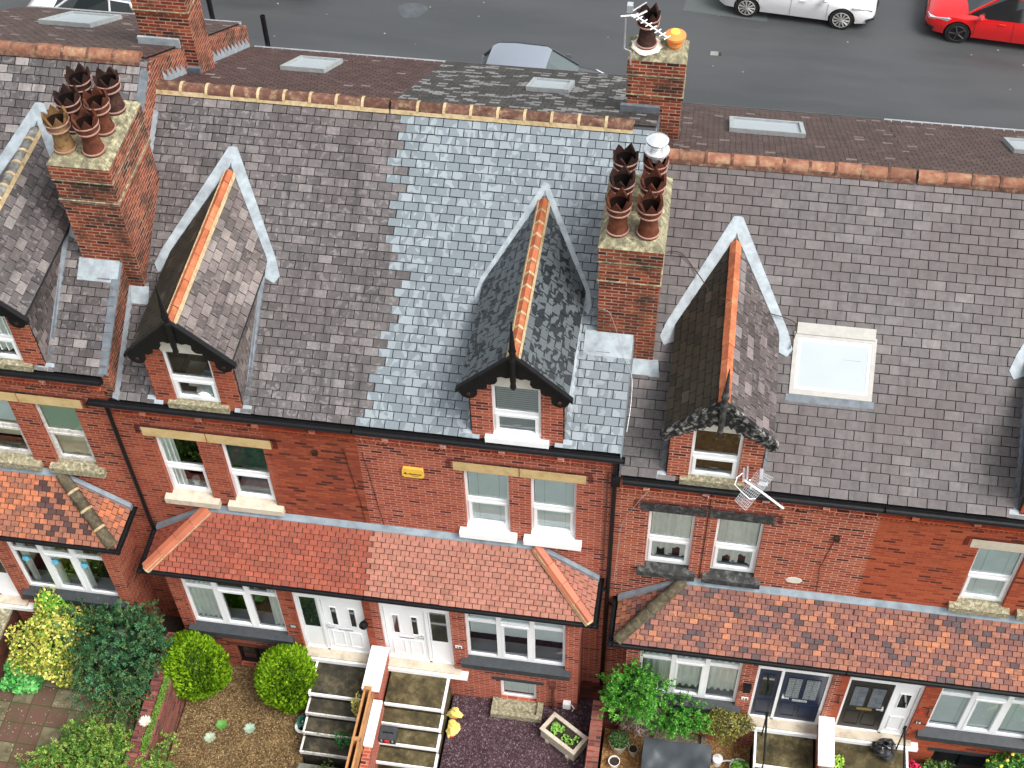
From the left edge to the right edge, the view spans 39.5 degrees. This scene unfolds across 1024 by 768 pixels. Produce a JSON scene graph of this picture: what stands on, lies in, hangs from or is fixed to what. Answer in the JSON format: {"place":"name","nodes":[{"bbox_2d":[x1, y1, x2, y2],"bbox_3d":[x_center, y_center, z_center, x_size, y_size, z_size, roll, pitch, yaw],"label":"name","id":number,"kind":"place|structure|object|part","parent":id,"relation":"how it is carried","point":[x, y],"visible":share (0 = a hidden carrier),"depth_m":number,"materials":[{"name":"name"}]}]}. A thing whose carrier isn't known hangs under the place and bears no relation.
{"place":"outdoors","nodes":[
{"label":"outdoors","id":0,"kind":"place"},
{"bbox_2d":[0,626,166,767],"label":"paved garden","id":1,"kind":"object","parent":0,"point":[42,726],"depth_m":30.00,"materials":[{"name":"beige stone"}]},
{"bbox_2d":[0,608,24,681],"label":"garden wall","id":2,"kind":"structure","parent":1,"relation":"on","point":[9,617],"depth_m":30.49,"materials":[{"name":"stone"}]},
{"bbox_2d":[0,653,44,695],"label":"clover patch","id":3,"kind":"object","parent":1,"relation":"on","point":[27,683],"visible":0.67,"depth_m":30.22,"materials":[{"name":"green plant"}]},
{"bbox_2d":[4,586,113,688],"bbox_3d":[-9.611,5.393,30.129,1.756,2.460,1.926,18,53,16],"label":"golden shrub","id":4,"kind":"object","parent":1,"relation":"on","point":[45,652],"visible":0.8,"depth_m":29.61,"materials":[{"name":"yellow plant"}]},
{"bbox_2d":[34,591,71,616],"bbox_3d":[-9.698,4.637,30.043,0.818,0.876,0.601,6,51,6],"label":"green shoot","id":5,"kind":"object","parent":4,"relation":"on","point":[50,603],"visible":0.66,"depth_m":29.87,"materials":[{"name":"green plant"}]},
{"bbox_2d":[0,641,153,759],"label":"paving debris","id":6,"kind":"object","parent":1,"relation":"on","point":[44,714],"visible":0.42,"depth_m":30.02,"materials":[{"name":"brown plant"}]},
{"bbox_2d":[12,710,179,767],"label":"heather bush","id":7,"kind":"object","parent":1,"relation":"on","point":[106,753],"visible":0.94,"depth_m":28.90,"materials":[{"name":"green plant"}]},
{"bbox_2d":[46,596,174,713],"bbox_3d":[-8.256,5.476,29.776,2.433,3.342,2.945,-17,52,-12],"label":"cotoneaster shrub","id":8,"kind":"object","parent":1,"relation":"on","point":[118,648],"visible":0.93,"depth_m":29.32,"materials":[{"name":"green plant"}]},
{"bbox_2d":[84,672,159,727],"bbox_3d":[-8.059,6.579,29.731,1.432,1.377,1.455,-29,55,-20],"label":"cotoneaster shrub","id":9,"kind":"object","parent":1,"relation":"on","point":[119,701],"visible":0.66,"depth_m":29.50,"materials":[{"name":"green plant"}]},
{"bbox_2d":[162,615,185,633],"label":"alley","id":10,"kind":"structure","parent":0,"point":[174,624],"depth_m":31.70,"materials":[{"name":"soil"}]},
{"bbox_2d":[167,665,307,767],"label":"gravel garden","id":11,"kind":"object","parent":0,"point":[253,710],"depth_m":30.32,"materials":[{"name":"brown gravel"}]},
{"bbox_2d":[160,629,232,701],"bbox_3d":[-6.706,5.956,30.369,1.547,1.941,1.456,6,51,6],"label":"round conifer","id":12,"kind":"object","parent":11,"relation":"on","point":[196,666],"visible":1,"depth_m":29.85,"materials":[{"name":"green plant"}]},
{"bbox_2d":[203,732,215,742],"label":"rosette weed","id":13,"kind":"object","parent":11,"relation":"on","point":[209,737],"visible":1,"depth_m":30.19,"materials":[{"name":"white plant"}]},
{"bbox_2d":[215,719,227,729],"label":"rosette weed","id":14,"kind":"object","parent":11,"relation":"on","point":[221,724],"visible":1,"depth_m":30.37,"materials":[{"name":"green plant"}]},
{"bbox_2d":[170,666,308,767],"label":"gravel stones","id":15,"kind":"object","parent":11,"relation":"on","point":[236,755],"visible":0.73,"depth_m":30.30,"materials":[{"name":"brown gravel"}]},
{"bbox_2d":[299,662,365,767],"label":"front steps","id":16,"kind":"structure","parent":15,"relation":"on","point":[332,692],"depth_m":29.77,"materials":[{"name":"concrete"}]},
{"bbox_2d":[333,729,351,749],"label":"step weed","id":17,"kind":"object","parent":16,"relation":"on","point":[347,742],"visible":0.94,"depth_m":29.52,"materials":[{"name":"green plant"}]},
{"bbox_2d":[350,691,360,718],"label":"step weed","id":18,"kind":"object","parent":16,"relation":"on","point":[353,705],"visible":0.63,"depth_m":29.36,"materials":[{"name":"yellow plant"}]},
{"bbox_2d":[243,722,254,733],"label":"rosette weed","id":19,"kind":"object","parent":11,"relation":"on","point":[249,728],"visible":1,"depth_m":30.31,"materials":[{"name":"green plant"}]},
{"bbox_2d":[253,641,318,713],"bbox_3d":[-4.745,6.175,30.133,1.423,1.943,1.434,6,51,6],"label":"round conifer","id":20,"kind":"object","parent":11,"relation":"on","point":[284,676],"visible":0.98,"depth_m":29.62,"materials":[{"name":"green plant"}]},
{"bbox_2d":[295,714,306,732],"bbox_3d":[-4.444,7.212,30.257,0.320,0.308,0.418,6,51,6],"label":"succulent pot","id":21,"kind":"object","parent":11,"relation":"on","point":[300,722],"visible":0.75,"depth_m":30.21,"materials":[{"name":"white plastic"}]},
{"bbox_2d":[298,763,334,767],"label":"path","id":22,"kind":"structure","parent":0,"point":[302,765],"depth_m":29.53,"materials":[{"name":"grey concrete"}]},
{"bbox_2d":[0,0,1023,129],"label":"road","id":23,"kind":"structure","parent":0,"point":[897,59],"depth_m":39.92,"materials":[{"name":"grey asphalt"}]},
{"bbox_2d":[27,0,131,12],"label":"parked car","id":24,"kind":"object","parent":23,"relation":"on","point":[124,6],"visible":0.03,"depth_m":39.56,"materials":[{"name":"white paint"}]},
{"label":"windows","id":25,"kind":"part","parent":24,"relation":"part of","materials":[{"name":"black glass"}]},
{"bbox_2d":[398,3,427,17],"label":"puddle","id":26,"kind":"object","parent":23,"relation":"on","point":[411,10],"visible":1,"depth_m":41.21,"materials":[{"name":"grey liquid"}]},
{"bbox_2d":[479,41,602,72],"bbox_3d":[0.869,-7.975,37.793,3.846,1.542,2.004,6,51,6],"label":"parked car","id":27,"kind":"object","parent":23,"relation":"on","point":[520,54],"visible":0.11,"depth_m":37.47,"materials":[{"name":"grey paint"}]},
{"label":"windows","id":28,"kind":"part","parent":27,"relation":"part of","materials":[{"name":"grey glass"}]},
{"bbox_2d":[710,51,720,55],"bbox_3d":[5.670,-9.193,39.660,0.300,0.013,0.180,6,51,6],"label":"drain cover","id":29,"kind":"object","parent":23,"relation":"on","point":[714,53],"visible":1,"depth_m":39.66,"materials":[{"name":"metal"}]},
{"bbox_2d":[683,0,768,21],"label":"road repair patch","id":30,"kind":"object","parent":23,"relation":"on","point":[716,7],"visible":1,"depth_m":40.94,"materials":[{"name":"grey asphalt"}]},
{"bbox_2d":[720,0,878,29],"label":"parked car","id":31,"kind":"object","parent":23,"relation":"on","point":[842,14],"visible":1,"depth_m":39.97,"materials":[{"name":"white paint"}]},
{"bbox_2d":[924,0,1023,43],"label":"parked car","id":32,"kind":"object","parent":23,"relation":"on","point":[958,21],"visible":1,"depth_m":39.19,"materials":[{"name":"red paint"}]},
{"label":"windows","id":33,"kind":"part","parent":32,"relation":"part of","materials":[{"name":"black glass"}]},
{"bbox_2d":[440,694,592,767],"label":"slate chip garden","id":34,"kind":"object","parent":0,"point":[585,706],"depth_m":30.12,"materials":[{"name":"purple gravel"}]},
{"bbox_2d":[441,695,590,767],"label":"slate chips","id":35,"kind":"object","parent":34,"relation":"on","point":[507,734],"visible":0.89,"depth_m":30.08,"materials":[{"name":"purple gravel"}]},
{"bbox_2d":[446,719,460,737],"bbox_3d":[-1.242,7.304,30.222,0.311,0.183,0.414,6,51,6],"label":"yellow sack","id":36,"kind":"object","parent":35,"relation":"on","point":[453,728],"visible":1,"depth_m":30.16,"materials":[{"name":"yellow plastic"}]},
{"bbox_2d":[447,707,463,719],"bbox_3d":[-1.202,7.029,30.404,0.333,0.258,0.253,27,56,22],"label":"yellow sack","id":37,"kind":"object","parent":35,"relation":"on","point":[454,712],"visible":1,"depth_m":30.33,"materials":[{"name":"yellow plastic"}]},
{"bbox_2d":[539,712,587,760],"bbox_3d":[1.089,7.398,29.883,0.920,0.466,0.520,33,59,25],"label":"stone planter","id":38,"kind":"object","parent":35,"relation":"on","point":[567,739],"visible":1,"depth_m":29.78,"materials":[{"name":"stone"}]},
{"bbox_2d":[439,454,749,767],"bbox_3d":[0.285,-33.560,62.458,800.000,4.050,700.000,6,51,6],"label":"ground","id":39,"kind":"structure","parent":0,"point":[600,752],"depth_m":31.03,"materials":[{"name":"brown soil"}]},
{"bbox_2d":[0,0,249,640],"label":"terraced house","id":40,"kind":"structure","parent":39,"relation":"on","point":[79,181],"depth_m":25.71,"materials":[{"name":"brick"}]},
{"bbox_2d":[0,392,43,470],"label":"window","id":41,"kind":"structure","parent":40,"relation":"in","point":[15,452],"depth_m":27.68,"materials":[{"name":"white paint"}]},
{"bbox_2d":[15,393,106,478],"bbox_3d":[-8.432,0.922,26.869,1.222,2.280,0.335,6,51,6],"label":"window","id":42,"kind":"structure","parent":40,"relation":"in","point":[62,424],"depth_m":27.10,"materials":[{"name":"white paint"}]},
{"bbox_2d":[6,541,127,610],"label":"window","id":43,"kind":"structure","parent":40,"relation":"in","point":[73,574],"depth_m":29.86,"materials":[{"name":"white plastic"}]},
{"bbox_2d":[123,632,186,767],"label":"garden wall","id":44,"kind":"structure","parent":39,"relation":"on","point":[165,713],"depth_m":29.52,"materials":[{"name":"brick"}]},
{"bbox_2d":[139,715,151,726],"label":"rosette weed","id":45,"kind":"object","parent":44,"relation":"on","point":[144,721],"visible":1,"depth_m":29.10,"materials":[{"name":"white plant"}]},
{"bbox_2d":[85,14,445,667],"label":"terraced house","id":46,"kind":"structure","parent":39,"relation":"on","point":[259,317],"depth_m":25.73,"materials":[{"name":"brick"}]},
{"bbox_2d":[140,427,242,508],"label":"window","id":47,"kind":"structure","parent":46,"relation":"in","point":[182,458],"depth_m":27.75,"materials":[{"name":"white plastic"}]},
{"bbox_2d":[181,579,294,644],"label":"window","id":48,"kind":"structure","parent":46,"relation":"in","point":[220,610],"depth_m":29.94,"materials":[{"name":"white plastic"}]},
{"bbox_2d":[205,434,284,516],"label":"window","id":49,"kind":"structure","parent":46,"relation":"in","point":[255,492],"depth_m":27.15,"materials":[{"name":"white plastic"}]},
{"bbox_2d":[227,641,271,661],"bbox_3d":[-5.546,5.811,30.877,1.080,1.010,0.172,6,51,6],"label":"basement window","id":50,"kind":"structure","parent":46,"relation":"in","point":[249,652],"depth_m":30.96,"materials":[{"name":"black paint"}]},
{"bbox_2d":[320,599,369,651],"bbox_3d":[-3.436,4.981,29.387,0.830,2.020,0.090,6,51,6],"label":"door","id":51,"kind":"structure","parent":46,"relation":"in","point":[342,619],"depth_m":29.38,"materials":[{"name":"white plastic"}]},
{"bbox_2d":[359,699,383,767],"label":"garden wall","id":52,"kind":"structure","parent":39,"relation":"on","point":[371,744],"depth_m":29.01,"materials":[{"name":"brick"}]},
{"bbox_2d":[345,685,373,767],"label":"wooden fence","id":53,"kind":"object","parent":52,"relation":"attached to","point":[355,753],"visible":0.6,"depth_m":28.67,"materials":[{"name":"brown wood"}]},
{"bbox_2d":[362,645,390,708],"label":"garden wall","id":54,"kind":"structure","parent":39,"relation":"on","point":[377,675],"depth_m":29.42,"materials":[{"name":"brick"}]},
{"bbox_2d":[376,671,451,767],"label":"front steps","id":55,"kind":"structure","parent":39,"relation":"on","point":[417,709],"depth_m":29.59,"materials":[{"name":"concrete"}]},
{"bbox_2d":[378,725,397,744],"bbox_3d":[-2.550,7.242,29.402,0.360,0.265,0.310,6,51,6],"label":"toolbox","id":56,"kind":"object","parent":55,"relation":"on","point":[388,734],"visible":1,"depth_m":29.34,"materials":[{"name":"black paint"}]},
{"bbox_2d":[350,2,689,722],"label":"terraced house","id":57,"kind":"structure","parent":39,"relation":"on","point":[544,223],"depth_m":25.28,"materials":[{"name":"tile"}]},
{"bbox_2d":[383,607,429,658],"bbox_3d":[-2.161,5.114,29.244,0.830,2.020,0.090,6,51,6],"label":"door","id":58,"kind":"structure","parent":57,"relation":"in","point":[406,629],"depth_m":29.22,"materials":[{"name":"white plastic"}]},
{"bbox_2d":[402,466,423,478],"bbox_3d":[-1.810,1.616,26.024,0.410,0.260,0.062,6,51,6],"label":"alarm box","id":59,"kind":"object","parent":57,"relation":"attached to","point":[413,472],"visible":1,"depth_m":25.98,"materials":[{"name":"yellow plastic"}]},
{"bbox_2d":[452,461,534,543],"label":"window","id":60,"kind":"structure","parent":57,"relation":"in","point":[487,495],"depth_m":26.62,"materials":[{"name":"white plastic"}]},
{"bbox_2d":[461,613,570,680],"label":"window","id":61,"kind":"structure","parent":57,"relation":"in","point":[495,644],"depth_m":29.30,"materials":[{"name":"white plastic"}]},
{"bbox_2d":[490,676,543,722],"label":"basement window","id":62,"kind":"structure","parent":57,"relation":"in","point":[501,708],"depth_m":30.43,"materials":[{"name":"white plastic"}]},
{"bbox_2d":[520,469,585,550],"bbox_3d":[0.756,2.268,26.315,1.196,2.280,0.330,6,51,6],"label":"window","id":63,"kind":"structure","parent":57,"relation":"in","point":[553,503],"depth_m":26.48,"materials":[{"name":"white plastic"}]},
{"bbox_2d":[621,2,670,64],"bbox_3d":[2.380,-5.896,24.779,0.998,1.361,0.433,35,60,26],"label":"tv aerial","id":64,"kind":"object","parent":57,"relation":"attached to","point":[630,7],"visible":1,"depth_m":24.47,"materials":[{"name":"metal"}]},
{"bbox_2d":[585,700,604,767],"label":"garden wall","id":65,"kind":"structure","parent":39,"relation":"on","point":[593,746],"depth_m":29.28,"materials":[{"name":"brick"}]},
{"bbox_2d":[750,731,812,767],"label":"front steps","id":66,"kind":"structure","parent":39,"relation":"on","point":[784,751],"depth_m":29.41,"materials":[{"name":"concrete"}]},
{"bbox_2d":[761,712,768,767],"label":"handrail","id":67,"kind":"object","parent":66,"relation":"on","point":[765,726],"visible":1,"depth_m":28.74,"materials":[{"name":"metal"}]},
{"bbox_2d":[813,716,834,767],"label":"garden wall","id":68,"kind":"structure","parent":39,"relation":"on","point":[823,748],"depth_m":28.81,"materials":[{"name":"paint"}]},
{"bbox_2d":[835,742,907,767],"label":"front steps","id":69,"kind":"structure","parent":39,"relation":"on","point":[859,756],"depth_m":29.28,"materials":[{"name":"concrete"}]},
{"bbox_2d":[834,754,844,767],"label":"plant","id":70,"kind":"object","parent":69,"relation":"on","point":[838,761],"visible":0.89,"depth_m":28.94,"materials":[{"name":"green plant"}]},
{"bbox_2d":[870,738,895,760],"bbox_3d":[7.604,7.462,29.185,0.494,0.470,0.485,6,51,6],"label":"bin bag","id":71,"kind":"object","parent":69,"relation":"on","point":[883,748],"visible":1,"depth_m":29.08,"materials":[{"name":"black plastic"}]},
{"bbox_2d":[896,726,906,767],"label":"handrail","id":72,"kind":"object","parent":69,"relation":"on","point":[904,737],"visible":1,"depth_m":28.53,"materials":[{"name":"metal"}]},
{"bbox_2d":[829,118,1023,767],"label":"terraced house","id":73,"kind":"structure","parent":39,"relation":"on","point":[936,658],"depth_m":25.00,"materials":[{"name":"brick"}]},
{"bbox_2d":[837,680,894,729],"bbox_3d":[7.104,6.462,28.679,0.830,2.020,0.090,6,51,6],"label":"door","id":74,"kind":"structure","parent":73,"relation":"in","point":[865,704],"depth_m":28.65,"materials":[{"name":"black paint"}]},
{"bbox_2d":[928,747,1002,767],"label":"basement window","id":75,"kind":"structure","parent":73,"relation":"in","point":[959,757],"depth_m":29.86,"materials":[{"name":"black glass"}]},
{"bbox_2d":[916,688,1023,752],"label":"window","id":76,"kind":"structure","parent":73,"relation":"in","point":[958,717],"depth_m":28.62,"materials":[{"name":"white plastic"}]},
{"bbox_2d":[947,539,1023,618],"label":"window","id":77,"kind":"structure","parent":73,"relation":"in","point":[991,574],"depth_m":26.13,"materials":[{"name":"white plastic"}]},
{"bbox_2d":[1015,557,1023,620],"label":"window","id":78,"kind":"structure","parent":73,"relation":"in","point":[1019,614],"depth_m":26.52,"materials":[{"name":"white plastic"}]},
{"bbox_2d":[579,681,619,735],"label":"alley","id":79,"kind":"structure","parent":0,"point":[589,691],"depth_m":31.04,"materials":[{"name":"brick"}]},
{"bbox_2d":[600,720,750,767],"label":"gravel garden","id":80,"kind":"object","parent":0,"point":[723,750],"visible":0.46,"depth_m":30.50,"materials":[{"name":"brown gravel"}]},
{"bbox_2d":[608,755,619,767],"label":"plant pot","id":81,"kind":"object","parent":80,"relation":"on","point":[614,761],"visible":1,"depth_m":30.20,"materials":[{"name":"white ceramic"}]},
{"bbox_2d":[607,729,630,753],"bbox_3d":[2.280,7.623,30.391,0.510,0.545,0.486,6,51,6],"label":"plant pot","id":82,"kind":"object","parent":80,"relation":"on","point":[619,740],"visible":1,"depth_m":30.27,"materials":[{"name":"stone"}]},
{"bbox_2d":[628,744,637,755],"bbox_3d":[2.582,7.805,30.409,0.208,0.276,0.208,6,51,6],"label":"plant pot","id":83,"kind":"object","parent":80,"relation":"on","point":[633,749],"visible":1,"depth_m":30.38,"materials":[{"name":"ceramic"}]},
{"bbox_2d":[602,728,747,767],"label":"gravel stones","id":84,"kind":"object","parent":80,"relation":"on","point":[736,752],"visible":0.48,"depth_m":30.49,"materials":[{"name":"brown gravel"}]},
{"bbox_2d":[639,736,711,767],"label":"covered barbecue","id":85,"kind":"object","parent":80,"relation":"on","point":[656,753],"visible":1,"depth_m":29.52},
{"bbox_2d":[712,754,733,766],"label":"watering can","id":86,"kind":"object","parent":80,"relation":"on","point":[717,760],"visible":1,"depth_m":30.15,"materials":[{"name":"white plastic"}]},
{"bbox_2d":[729,758,748,767],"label":"plant pot","id":87,"kind":"object","parent":80,"relation":"on","point":[738,763],"visible":1,"depth_m":29.86,"materials":[{"name":"green plastic"}]},
{"bbox_2d":[604,102,915,750],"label":"terraced house","id":88,"kind":"structure","parent":0,"point":[778,334],"depth_m":25.20,"materials":[{"name":"brick"}]},
{"bbox_2d":[596,651,677,727],"bbox_3d":[2.496,6.196,28.853,1.676,2.446,1.258,6,51,6],"label":"shrub","id":89,"kind":"object","parent":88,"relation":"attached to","point":[634,691],"visible":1,"depth_m":28.55,"materials":[{"name":"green plant"}]},
{"bbox_2d":[616,706,665,736],"bbox_3d":[2.731,7.014,29.847,1.150,1.402,0.580,6,51,6],"label":"shrub","id":90,"kind":"object","parent":88,"relation":"attached to","point":[643,728],"visible":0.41,"depth_m":29.93,"materials":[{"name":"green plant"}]},
{"bbox_2d":[636,502,706,581],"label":"window","id":91,"kind":"structure","parent":88,"relation":"in","point":[669,536],"depth_m":26.72,"materials":[{"name":"white plastic"}]},
{"bbox_2d":[641,691,712,739],"bbox_3d":[3.455,6.828,29.372,1.567,1.338,1.012,15,53,14],"label":"shrub","id":92,"kind":"object","parent":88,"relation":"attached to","point":[677,717],"visible":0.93,"depth_m":29.29,"materials":[{"name":"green plant"}]},
{"bbox_2d":[654,714,707,744],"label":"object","id":93,"kind":"structure","parent":88,"relation":"in","point":[698,740],"depth_m":30.60,"materials":[{"name":"beige stone"}]},
{"bbox_2d":[640,651,742,716],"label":"window","id":94,"kind":"structure","parent":88,"relation":"in","point":[713,682],"depth_m":29.00,"materials":[{"name":"white plastic"}]},
{"bbox_2d":[694,706,755,745],"bbox_3d":[4.409,7.043,29.513,1.303,1.144,0.639,6,51,6],"label":"shrub","id":95,"kind":"object","parent":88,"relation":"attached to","point":[722,725],"visible":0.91,"depth_m":29.33,"materials":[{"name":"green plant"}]},
{"bbox_2d":[701,510,775,588],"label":"window","id":96,"kind":"structure","parent":88,"relation":"in","point":[736,542],"depth_m":26.59,"materials":[{"name":"white plastic"}]},
{"bbox_2d":[734,466,783,510],"bbox_3d":[4.209,1.873,24.056,0.946,0.567,0.646,25,56,21],"label":"grid aerial","id":97,"kind":"object","parent":88,"relation":"on","point":[761,476],"visible":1,"depth_m":24.04,"materials":[{"name":"metal"}]},
{"bbox_2d":[774,672,827,721],"bbox_3d":[5.829,6.329,28.821,0.830,2.020,0.090,6,51,6],"label":"door","id":98,"kind":"structure","parent":88,"relation":"in","point":[800,695],"depth_m":28.80,"materials":[{"name":"blue paint"}]},
{"bbox_2d":[920,760,981,767],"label":"garden bed","id":99,"kind":"object","parent":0,"point":[963,766],"depth_m":30.07,"materials":[{"name":"soil"}]},
{"bbox_2d":[908,758,921,767],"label":"hydrangea","id":100,"kind":"object","parent":99,"relation":"on","point":[913,765],"visible":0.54,"depth_m":29.49,"materials":[{"name":"pink plant"}]},
{"bbox_2d":[919,758,955,767],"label":"green foliage","id":101,"kind":"object","parent":99,"relation":"on","point":[933,764],"visible":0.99,"depth_m":29.60,"materials":[{"name":"green plant"}]},
{"bbox_2d":[982,751,1023,767],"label":"yellow flower bush","id":102,"kind":"object","parent":99,"relation":"on","point":[1001,762],"visible":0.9,"depth_m":28.78,"materials":[{"name":"green plant"}]}
]}

